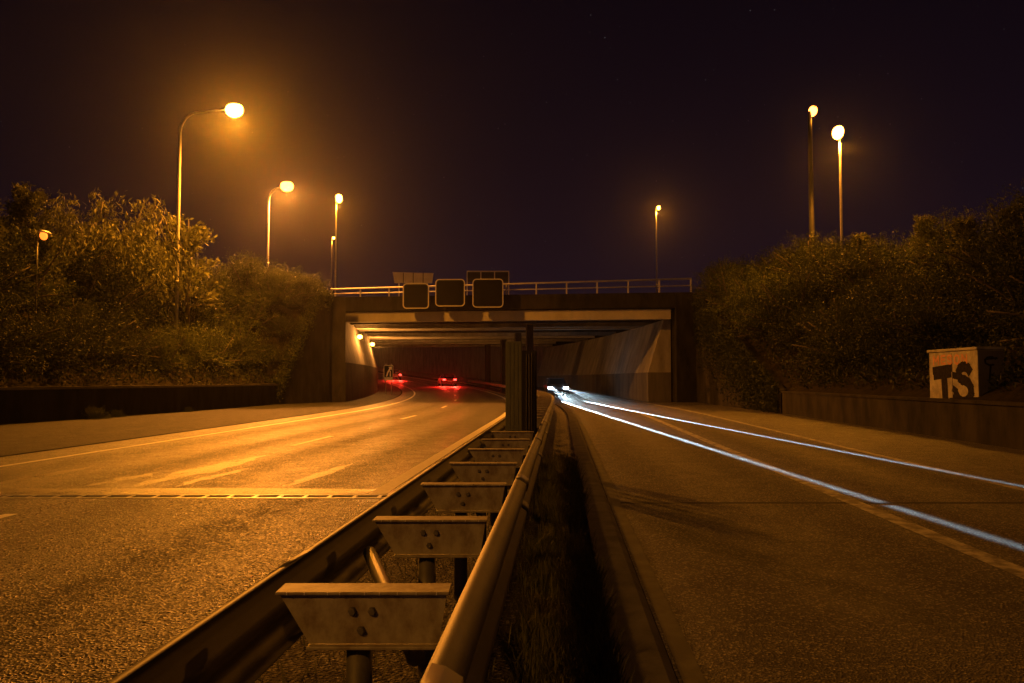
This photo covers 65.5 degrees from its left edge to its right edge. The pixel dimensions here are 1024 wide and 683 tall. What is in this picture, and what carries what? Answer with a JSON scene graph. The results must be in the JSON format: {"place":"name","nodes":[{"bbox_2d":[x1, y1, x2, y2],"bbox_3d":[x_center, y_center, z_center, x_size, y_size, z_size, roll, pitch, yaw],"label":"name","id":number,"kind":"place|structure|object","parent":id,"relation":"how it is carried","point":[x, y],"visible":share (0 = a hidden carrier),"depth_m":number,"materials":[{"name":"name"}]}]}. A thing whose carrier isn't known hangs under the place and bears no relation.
{"place":"outdoors","nodes":[
{"label":"outdoors","id":0,"kind":"place"},
{"bbox_2d":[259,450,650,682],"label":"grass","id":1,"kind":"structure","parent":0,"point":[583,596],"depth_m":4.79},
{"bbox_2d":[0,268,1023,682],"bbox_3d":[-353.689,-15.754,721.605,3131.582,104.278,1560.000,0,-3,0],"label":"ground","id":2,"kind":"structure","parent":0,"point":[1000,392],"depth_m":32.30,"materials":[{"name":"soil"}]},
{"bbox_2d":[0,238,51,315],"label":"shrub","id":3,"kind":"object","parent":2,"relation":"on","point":[17,293],"visible":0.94,"depth_m":30.29,"materials":[{"name":"green plant"}]},
{"bbox_2d":[1,181,57,258],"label":"young tree","id":4,"kind":"object","parent":2,"relation":"on","point":[29,205],"visible":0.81,"depth_m":34.93,"materials":[{"name":"green plant"}]},
{"bbox_2d":[0,290,69,370],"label":"shrub","id":5,"kind":"object","parent":2,"relation":"on","point":[8,357],"visible":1,"depth_m":27.19,"materials":[{"name":"green plant"}]},
{"bbox_2d":[12,227,67,314],"bbox_3d":[-19.655,-2.708,33.191,2.410,4.079,2.170,-3,-4,42],"label":"young tree","id":6,"kind":"object","parent":2,"relation":"on","point":[34,233],"visible":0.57,"depth_m":32.96,"materials":[{"name":"green plant"}]},
{"bbox_2d":[34,230,51,342],"bbox_3d":[-18.050,-1.586,30.632,0.491,5.430,0.728,-2,-3,30],"label":"street lamp","id":7,"kind":"object","parent":2,"relation":"on","point":[44,234],"visible":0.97,"depth_m":30.61,"materials":[{"name":"metal"}]},
{"bbox_2d":[0,311,108,367],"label":"shrub","id":8,"kind":"object","parent":2,"relation":"on","point":[53,338],"visible":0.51,"depth_m":29.69,"materials":[{"name":"green plant"}]},
{"bbox_2d":[0,220,115,314],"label":"shrub","id":9,"kind":"object","parent":2,"relation":"on","point":[50,293],"visible":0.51,"depth_m":32.50,"materials":[{"name":"green plant"}]},
{"bbox_2d":[28,292,149,360],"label":"shrub","id":10,"kind":"object","parent":2,"relation":"on","point":[87,319],"visible":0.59,"depth_m":32.49,"materials":[{"name":"green plant"}]},
{"bbox_2d":[79,405,112,419],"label":"shrub","id":11,"kind":"object","parent":2,"relation":"on","point":[94,414],"visible":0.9,"depth_m":29.56,"materials":[{"name":"green plant"}]},
{"bbox_2d":[44,242,167,329],"bbox_3d":[-19.430,-2.501,36.530,7.472,4.594,6.741,-2,-3,36],"label":"shrub","id":12,"kind":"object","parent":2,"relation":"on","point":[101,291],"visible":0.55,"depth_m":36.12,"materials":[{"name":"green plant"}]},
{"bbox_2d":[18,187,198,309],"bbox_3d":[-19.550,-4.275,38.915,8.559,6.119,9.247,0,-3,-10],"label":"tree","id":13,"kind":"object","parent":2,"relation":"on","point":[96,231],"visible":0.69,"depth_m":37.39,"materials":[{"name":"green plant"}]},
{"bbox_2d":[63,244,178,326],"bbox_3d":[-19.903,-2.871,39.609,6.288,4.397,6.969,1,-3,-27],"label":"shrub","id":14,"kind":"object","parent":2,"relation":"on","point":[147,312],"visible":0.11,"depth_m":39.29,"materials":[{"name":"green plant"}]},
{"bbox_2d":[94,313,167,361],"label":"shrub","id":15,"kind":"object","parent":2,"relation":"on","point":[135,346],"visible":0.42,"depth_m":34.95,"materials":[{"name":"green plant"}]},
{"bbox_2d":[0,384,278,424],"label":"retaining wall","id":16,"kind":"structure","parent":2,"relation":"on","point":[19,405],"depth_m":31.89,"materials":[{"name":"concrete"}]},
{"bbox_2d":[128,250,167,328],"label":"young tree","id":17,"kind":"object","parent":2,"relation":"on","point":[154,298],"visible":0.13,"depth_m":40.67,"materials":[{"name":"green plant"}]},
{"bbox_2d":[131,252,193,327],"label":"shrub","id":18,"kind":"object","parent":2,"relation":"on","point":[168,308],"visible":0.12,"depth_m":41.93,"materials":[{"name":"green plant"}]},
{"bbox_2d":[133,320,204,373],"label":"shrub","id":19,"kind":"object","parent":2,"relation":"on","point":[162,341],"visible":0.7,"depth_m":36.77,"materials":[{"name":"green plant"}]},
{"bbox_2d":[155,319,218,365],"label":"shrub","id":20,"kind":"object","parent":2,"relation":"on","point":[193,342],"visible":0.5,"depth_m":39.58,"materials":[{"name":"green plant"}]},
{"bbox_2d":[0,402,377,455],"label":"hard shoulder","id":21,"kind":"object","parent":2,"relation":"on","point":[25,437],"visible":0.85,"depth_m":25.36},
{"bbox_2d":[154,213,223,330],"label":"young tree","id":22,"kind":"object","parent":2,"relation":"on","point":[193,239],"visible":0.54,"depth_m":42.46,"materials":[{"name":"green plant"}]},
{"bbox_2d":[0,499,381,682],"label":"carriageway","id":23,"kind":"structure","parent":2,"relation":"on","point":[99,590],"depth_m":6.20,"materials":[{"name":"asphalt"}]},
{"bbox_2d":[0,495,387,498],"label":"expansion joint","id":24,"kind":"object","parent":23,"relation":"on","point":[192,496],"visible":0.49,"depth_m":9.90,"materials":[{"name":"rubber"}]},
{"bbox_2d":[174,103,242,332],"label":"street lamp","id":25,"kind":"object","parent":2,"relation":"on","point":[233,110],"visible":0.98,"depth_m":40.39,"materials":[{"name":"metal"}]},
{"bbox_2d":[165,280,252,337],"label":"shrub","id":26,"kind":"object","parent":2,"relation":"on","point":[195,315],"visible":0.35,"depth_m":45.45,"materials":[{"name":"green plant"}]},
{"bbox_2d":[179,319,245,367],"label":"shrub","id":27,"kind":"object","parent":2,"relation":"on","point":[217,346],"visible":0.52,"depth_m":41.68,"materials":[{"name":"green plant"}]},
{"bbox_2d":[170,269,259,328],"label":"shrub","id":28,"kind":"object","parent":2,"relation":"on","point":[220,291],"visible":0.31,"depth_m":47.30,"materials":[{"name":"green plant"}]},
{"bbox_2d":[210,335,264,368],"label":"shrub","id":29,"kind":"object","parent":2,"relation":"on","point":[236,347],"visible":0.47,"depth_m":44.89,"materials":[{"name":"green plant"}]},
{"bbox_2d":[208,247,280,297],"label":"shrub","id":30,"kind":"object","parent":2,"relation":"on","point":[238,273],"visible":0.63,"depth_m":49.97,"materials":[{"name":"green plant"}]},
{"bbox_2d":[211,313,280,367],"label":"shrub","id":31,"kind":"object","parent":2,"relation":"on","point":[245,332],"visible":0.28,"depth_m":46.48,"materials":[{"name":"green plant"}]},
{"bbox_2d":[218,288,284,329],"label":"shrub","id":32,"kind":"object","parent":2,"relation":"on","point":[249,309],"visible":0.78,"depth_m":48.06,"materials":[{"name":"green plant"}]},
{"bbox_2d":[0,373,505,494],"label":"carriageway","id":33,"kind":"structure","parent":2,"relation":"on","point":[379,446],"depth_m":16.41,"materials":[{"name":"asphalt"}]},
{"bbox_2d":[0,466,93,483],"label":"road patch","id":34,"kind":"object","parent":33,"relation":"on","point":[39,476],"visible":1,"depth_m":12.08,"materials":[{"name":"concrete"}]},
{"bbox_2d":[0,488,396,493],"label":"expansion joint","id":35,"kind":"object","parent":33,"relation":"on","point":[171,491],"visible":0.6,"depth_m":10.35,"materials":[{"name":"concrete"}]},
{"bbox_2d":[130,455,266,486],"bbox_3d":[-4.929,2.083,13.112,0.622,0.001,4.626,0,-3,7],"label":"road patch","id":36,"kind":"object","parent":33,"relation":"on","point":[202,470],"visible":1,"depth_m":12.75,"materials":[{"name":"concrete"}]},
{"bbox_2d":[0,379,414,466],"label":"edge marking","id":37,"kind":"object","parent":33,"relation":"on","point":[187,437],"visible":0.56,"depth_m":19.07,"materials":[{"name":"paint"}]},
{"bbox_2d":[280,463,352,486],"bbox_3d":[-2.925,2.046,12.359,0.286,0.001,3.122,0,-3,9],"label":"lane marking","id":38,"kind":"object","parent":33,"relation":"on","point":[319,474],"visible":1,"depth_m":12.08,"materials":[{"name":"paint"}]},
{"bbox_2d":[369,373,505,493],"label":"edge marking","id":39,"kind":"object","parent":33,"relation":"on","point":[397,481],"visible":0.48,"depth_m":13.98,"materials":[{"name":"paint"}]},
{"bbox_2d":[252,339,289,364],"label":"shrub","id":40,"kind":"object","parent":2,"relation":"on","point":[272,356],"visible":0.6,"depth_m":47.68,"materials":[{"name":"green plant"}]},
{"bbox_2d":[241,266,309,305],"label":"shrub","id":41,"kind":"object","parent":2,"relation":"on","point":[275,282],"visible":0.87,"depth_m":49.27,"materials":[{"name":"green plant"}]},
{"bbox_2d":[256,311,303,335],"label":"shrub","id":42,"kind":"object","parent":2,"relation":"on","point":[279,325],"visible":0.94,"depth_m":48.65,"materials":[{"name":"green plant"}]},
{"bbox_2d":[267,182,293,268],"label":"street lamp","id":43,"kind":"object","parent":2,"relation":"on","point":[286,186],"visible":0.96,"depth_m":56.80,"materials":[{"name":"metal"}]},
{"bbox_2d":[248,263,327,298],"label":"shrub","id":44,"kind":"object","parent":2,"relation":"on","point":[299,275],"visible":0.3,"depth_m":50.92,"materials":[{"name":"green plant"}]},
{"bbox_2d":[274,287,315,309],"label":"shrub","id":45,"kind":"object","parent":2,"relation":"on","point":[295,300],"visible":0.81,"depth_m":49.68,"materials":[{"name":"green plant"}]},
{"bbox_2d":[289,277,327,299],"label":"shrub","id":46,"kind":"object","parent":2,"relation":"on","point":[308,286],"visible":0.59,"depth_m":50.59,"materials":[{"name":"green plant"}]},
{"bbox_2d":[278,295,345,403],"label":"wing wall","id":47,"kind":"structure","parent":2,"relation":"on","point":[317,375],"depth_m":50.76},
{"bbox_2d":[267,287,333,401],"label":"ivy","id":48,"kind":"object","parent":47,"relation":"attached to","point":[277,379],"visible":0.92,"depth_m":49.14,"materials":[{"name":"green plant"}]},
{"bbox_2d":[347,381,400,401],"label":"hard shoulder","id":49,"kind":"object","parent":2,"relation":"on","point":[379,395],"visible":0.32,"depth_m":67.87},
{"bbox_2d":[254,405,607,682],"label":"median strip","id":50,"kind":"object","parent":2,"relation":"on","point":[559,438],"visible":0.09,"depth_m":4.52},
{"bbox_2d":[107,379,554,682],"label":"guardrail","id":51,"kind":"object","parent":50,"relation":"on","point":[318,596],"visible":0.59,"depth_m":2.94,"materials":[{"name":"metal"}]},
{"bbox_2d":[506,341,536,477],"bbox_3d":[0.163,1.090,12.385,0.515,2.120,1.374,0,-3,0],"label":"median screen","id":52,"kind":"object","parent":50,"relation":"on","point":[521,390],"visible":0.58,"depth_m":11.76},
{"bbox_2d":[373,347,545,380],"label":"retaining wall","id":53,"kind":"structure","parent":2,"relation":"on","point":[467,362],"depth_m":144.82,"materials":[{"name":"concrete"}]},
{"bbox_2d":[377,367,645,401],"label":"carriageway","id":54,"kind":"structure","parent":2,"relation":"on","point":[559,397],"depth_m":66.63,"materials":[{"name":"asphalt"}]},
{"bbox_2d":[437,374,456,385],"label":"car","id":55,"kind":"object","parent":54,"relation":"on","point":[451,379],"visible":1,"depth_m":96.12,"materials":[{"name":"paint"}]},
{"bbox_2d":[543,378,569,395],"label":"car","id":56,"kind":"object","parent":54,"relation":"on","point":[555,385],"visible":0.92,"depth_m":64.37,"materials":[{"name":"paint"}]},
{"bbox_2d":[379,369,1023,578],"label":"lane marking","id":57,"kind":"structure","parent":54,"relation":"on","point":[1004,565],"depth_m":8.45,"materials":[{"name":"paint"}]},
{"bbox_2d":[400,370,1023,490],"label":"edge marking","id":58,"kind":"structure","parent":54,"relation":"on","point":[976,478],"depth_m":14.88,"materials":[{"name":"paint"}]},
{"bbox_2d":[0,251,1023,394],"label":"undergrowth","id":59,"kind":"object","parent":2,"relation":"on","point":[889,369],"visible":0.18,"depth_m":30.44,"materials":[{"name":"green plant"}]},
{"bbox_2d":[330,278,698,402],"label":"overpass bridge","id":60,"kind":"structure","parent":2,"relation":"on","point":[634,363],"depth_m":55.05,"materials":[{"name":"concrete"}]},
{"bbox_2d":[403,283,428,308],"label":"matrix sign","id":61,"kind":"object","parent":60,"relation":"attached to","point":[415,295],"visible":1,"depth_m":51.97,"materials":[{"name":"black metal"}]},
{"bbox_2d":[435,279,464,306],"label":"matrix sign","id":62,"kind":"object","parent":60,"relation":"attached to","point":[449,292],"visible":1,"depth_m":51.69,"materials":[{"name":"black metal"}]},
{"bbox_2d":[472,279,502,307],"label":"matrix sign","id":63,"kind":"object","parent":60,"relation":"attached to","point":[487,293],"visible":1,"depth_m":51.36,"materials":[{"name":"black metal"}]},
{"bbox_2d":[457,381,677,682],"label":"kerb","id":64,"kind":"structure","parent":2,"relation":"on","point":[651,655],"depth_m":5.37,"materials":[{"name":"concrete"}]},
{"bbox_2d":[692,258,737,298],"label":"shrub","id":65,"kind":"object","parent":2,"relation":"on","point":[709,281],"visible":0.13,"depth_m":50.98,"materials":[{"name":"green plant"}]},
{"bbox_2d":[687,252,764,305],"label":"shrub","id":66,"kind":"object","parent":2,"relation":"on","point":[711,293],"visible":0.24,"depth_m":48.69,"materials":[{"name":"green plant"}]},
{"bbox_2d":[696,259,771,316],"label":"shrub","id":67,"kind":"object","parent":2,"relation":"on","point":[722,285],"visible":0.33,"depth_m":46.05,"materials":[{"name":"green plant"}]},
{"bbox_2d":[696,298,786,413],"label":"wing wall","id":68,"kind":"structure","parent":2,"relation":"on","point":[712,395],"depth_m":45.72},
{"bbox_2d":[692,295,780,413],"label":"ivy","id":69,"kind":"object","parent":68,"relation":"attached to","point":[737,352],"visible":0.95,"depth_m":41.70,"materials":[{"name":"green plant"}]},
{"bbox_2d":[703,259,799,326],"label":"shrub","id":70,"kind":"object","parent":2,"relation":"on","point":[736,308],"visible":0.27,"depth_m":43.11,"materials":[{"name":"green plant"}]},
{"bbox_2d":[713,265,827,339],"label":"shrub","id":71,"kind":"object","parent":2,"relation":"on","point":[758,318],"visible":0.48,"depth_m":40.33,"materials":[{"name":"green plant"}]},
{"bbox_2d":[738,237,824,279],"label":"shrub","id":72,"kind":"object","parent":2,"relation":"on","point":[778,261],"visible":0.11,"depth_m":47.18,"materials":[{"name":"green plant"}]},
{"bbox_2d":[558,402,1023,682],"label":"carriageway","id":73,"kind":"structure","parent":2,"relation":"on","point":[801,593],"depth_m":7.07,"materials":[{"name":"asphalt"}]},
{"bbox_2d":[556,402,706,682],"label":"edge marking","id":74,"kind":"object","parent":73,"relation":"on","point":[686,662],"visible":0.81,"depth_m":5.36,"materials":[{"name":"paint"}]},
{"bbox_2d":[620,502,1023,503],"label":"expansion joint","id":75,"kind":"object","parent":73,"relation":"on","point":[820,502],"visible":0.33,"depth_m":9.43,"materials":[{"name":"rubber"}]},
{"bbox_2d":[734,259,849,332],"bbox_3d":[14.382,-2.193,39.902,5.793,4.024,6.421,0,-3,-7],"label":"shrub","id":76,"kind":"object","parent":2,"relation":"on","point":[809,285],"visible":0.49,"depth_m":39.10,"materials":[{"name":"green plant"}]},
{"bbox_2d":[763,228,852,283],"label":"shrub","id":77,"kind":"object","parent":2,"relation":"on","point":[802,251],"visible":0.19,"depth_m":43.96,"materials":[{"name":"green plant"}]},
{"bbox_2d":[758,303,858,352],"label":"shrub","id":78,"kind":"object","parent":2,"relation":"on","point":[791,330],"visible":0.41,"depth_m":37.33,"materials":[{"name":"green plant"}]},
{"bbox_2d":[808,106,816,261],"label":"street lamp","id":79,"kind":"object","parent":2,"relation":"on","point":[812,111],"visible":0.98,"depth_m":44.41,"materials":[{"name":"metal"}]},
{"bbox_2d":[779,287,881,369],"bbox_3d":[14.334,-0.517,34.312,5.368,3.751,5.950,-2,-3,33],"label":"shrub","id":80,"kind":"object","parent":2,"relation":"on","point":[823,317],"visible":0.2,"depth_m":34.40,"materials":[{"name":"green plant"}]},
{"bbox_2d":[768,230,896,290],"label":"shrub","id":81,"kind":"object","parent":2,"relation":"on","point":[830,251],"visible":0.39,"depth_m":41.25,"materials":[{"name":"green plant"}]},
{"bbox_2d":[832,126,843,286],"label":"street lamp","id":82,"kind":"object","parent":2,"relation":"on","point":[837,132],"visible":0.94,"depth_m":41.34,"materials":[{"name":"metal"}]},
{"bbox_2d":[785,287,908,372],"bbox_3d":[13.876,-0.420,31.778,5.706,3.447,5.149,1,-3,-19],"label":"shrub","id":83,"kind":"object","parent":2,"relation":"on","point":[824,359],"visible":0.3,"depth_m":31.47,"materials":[{"name":"green plant"}]},
{"bbox_2d":[807,305,908,366],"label":"shrub","id":84,"kind":"object","parent":2,"relation":"on","point":[851,335],"visible":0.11,"depth_m":29.25,"materials":[{"name":"green plant"}]},
{"bbox_2d":[800,233,937,304],"bbox_3d":[17.337,-3.307,38.286,6.000,3.858,6.650,2,-3,-32],"label":"shrub","id":85,"kind":"object","parent":2,"relation":"on","point":[867,262],"visible":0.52,"depth_m":37.96,"materials":[{"name":"green plant"}]},
{"bbox_2d":[846,228,911,274],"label":"shrub","id":86,"kind":"object","parent":2,"relation":"on","point":[881,246],"visible":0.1,"depth_m":43.42,"materials":[{"name":"green plant"}]},
{"bbox_2d":[822,264,941,314],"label":"shrub","id":87,"kind":"object","parent":2,"relation":"on","point":[874,284],"visible":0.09,"depth_m":34.49,"materials":[{"name":"green plant"}]},
{"bbox_2d":[814,293,966,373],"bbox_3d":[13.663,-0.186,27.512,5.348,2.797,4.990,-2,-3,37],"label":"shrub","id":88,"kind":"object","parent":2,"relation":"on","point":[865,347],"visible":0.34,"depth_m":27.38,"materials":[{"name":"green plant"}]},
{"bbox_2d":[781,391,1023,449],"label":"retaining wall","id":89,"kind":"structure","parent":2,"relation":"on","point":[996,423],"depth_m":21.01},
{"bbox_2d":[853,263,955,314],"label":"shrub","id":90,"kind":"object","parent":2,"relation":"on","point":[899,292],"visible":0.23,"depth_m":32.61,"materials":[{"name":"green plant"}]},
{"bbox_2d":[886,230,951,277],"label":"shrub","id":91,"kind":"object","parent":2,"relation":"on","point":[906,250],"visible":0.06,"depth_m":39.72,"materials":[{"name":"green plant"}]},
{"bbox_2d":[906,214,941,272],"bbox_3d":[19.432,-4.447,37.302,1.767,3.181,1.591,1,-3,-17],"label":"young tree","id":92,"kind":"object","parent":2,"relation":"on","point":[920,236],"visible":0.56,"depth_m":37.23,"materials":[{"name":"green plant"}]},
{"bbox_2d":[855,293,1004,374],"bbox_3d":[13.341,-0.191,25.036,4.740,2.510,5.080,-2,-3,32],"label":"shrub","id":93,"kind":"object","parent":2,"relation":"on","point":[924,336],"visible":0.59,"depth_m":24.53,"materials":[{"name":"green plant"}]},
{"bbox_2d":[890,267,987,317],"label":"shrub","id":94,"kind":"object","parent":2,"relation":"on","point":[935,288],"visible":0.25,"depth_m":28.94,"materials":[{"name":"green plant"}]},
{"bbox_2d":[889,201,993,280],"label":"shrub","id":95,"kind":"object","parent":2,"relation":"on","point":[941,258],"visible":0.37,"depth_m":35.70,"materials":[{"name":"green plant"}]},
{"bbox_2d":[944,213,983,276],"bbox_3d":[18.859,-3.638,33.155,1.736,3.357,1.928,0,-3,-1],"label":"young tree","id":96,"kind":"object","parent":2,"relation":"on","point":[962,224],"visible":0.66,"depth_m":33.10,"materials":[{"name":"green plant"}]},
{"bbox_2d":[927,347,1005,398],"bbox_3d":[11.360,0.997,19.975,0.700,1.640,2.280,0,-3,0],"label":"utility cabinet","id":97,"kind":"object","parent":2,"relation":"on","point":[955,372],"visible":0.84,"depth_m":19.48,"materials":[{"name":"metal"}]},
{"bbox_2d":[921,194,1023,312],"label":"shrub","id":98,"kind":"object","parent":2,"relation":"on","point":[973,257],"visible":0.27,"depth_m":25.68,"materials":[{"name":"green plant"}]},
{"bbox_2d":[937,227,1023,321],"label":"shrub","id":99,"kind":"object","parent":2,"relation":"on","point":[966,295],"visible":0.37,"depth_m":24.04,"materials":[{"name":"green plant"}]},
{"bbox_2d":[947,186,1023,257],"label":"shrub","id":100,"kind":"object","parent":2,"relation":"on","point":[992,215],"visible":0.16,"depth_m":32.11,"materials":[{"name":"green plant"}]},
{"bbox_2d":[948,234,1023,338],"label":"shrub","id":101,"kind":"object","parent":2,"relation":"on","point":[1005,298],"visible":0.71,"depth_m":21.73,"materials":[{"name":"green plant"}]},
{"bbox_2d":[967,250,1023,349],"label":"shrub","id":102,"kind":"object","parent":2,"relation":"on","point":[1018,315],"visible":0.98,"depth_m":18.57,"materials":[{"name":"green plant"}]},
{"bbox_2d":[988,203,1023,246],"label":"young tree","id":103,"kind":"object","parent":2,"relation":"on","point":[1005,213],"visible":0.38,"depth_m":29.24,"materials":[{"name":"green plant"}]},
{"bbox_2d":[0,0,1023,296],"label":"sky","id":104,"kind":"structure","parent":0,"point":[532,140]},
{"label":"overpass road","id":105,"kind":"structure","parent":0,"visible":0},
{"bbox_2d":[393,272,433,295],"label":"sign board","id":106,"kind":"object","parent":105,"relation":"on","point":[406,277],"visible":0.82,"depth_m":56.28,"materials":[{"name":"black metal"}]},
{"bbox_2d":[467,271,508,294],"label":"sign board","id":107,"kind":"object","parent":105,"relation":"on","point":[473,275],"visible":0.75,"depth_m":56.28,"materials":[{"name":"black metal"}]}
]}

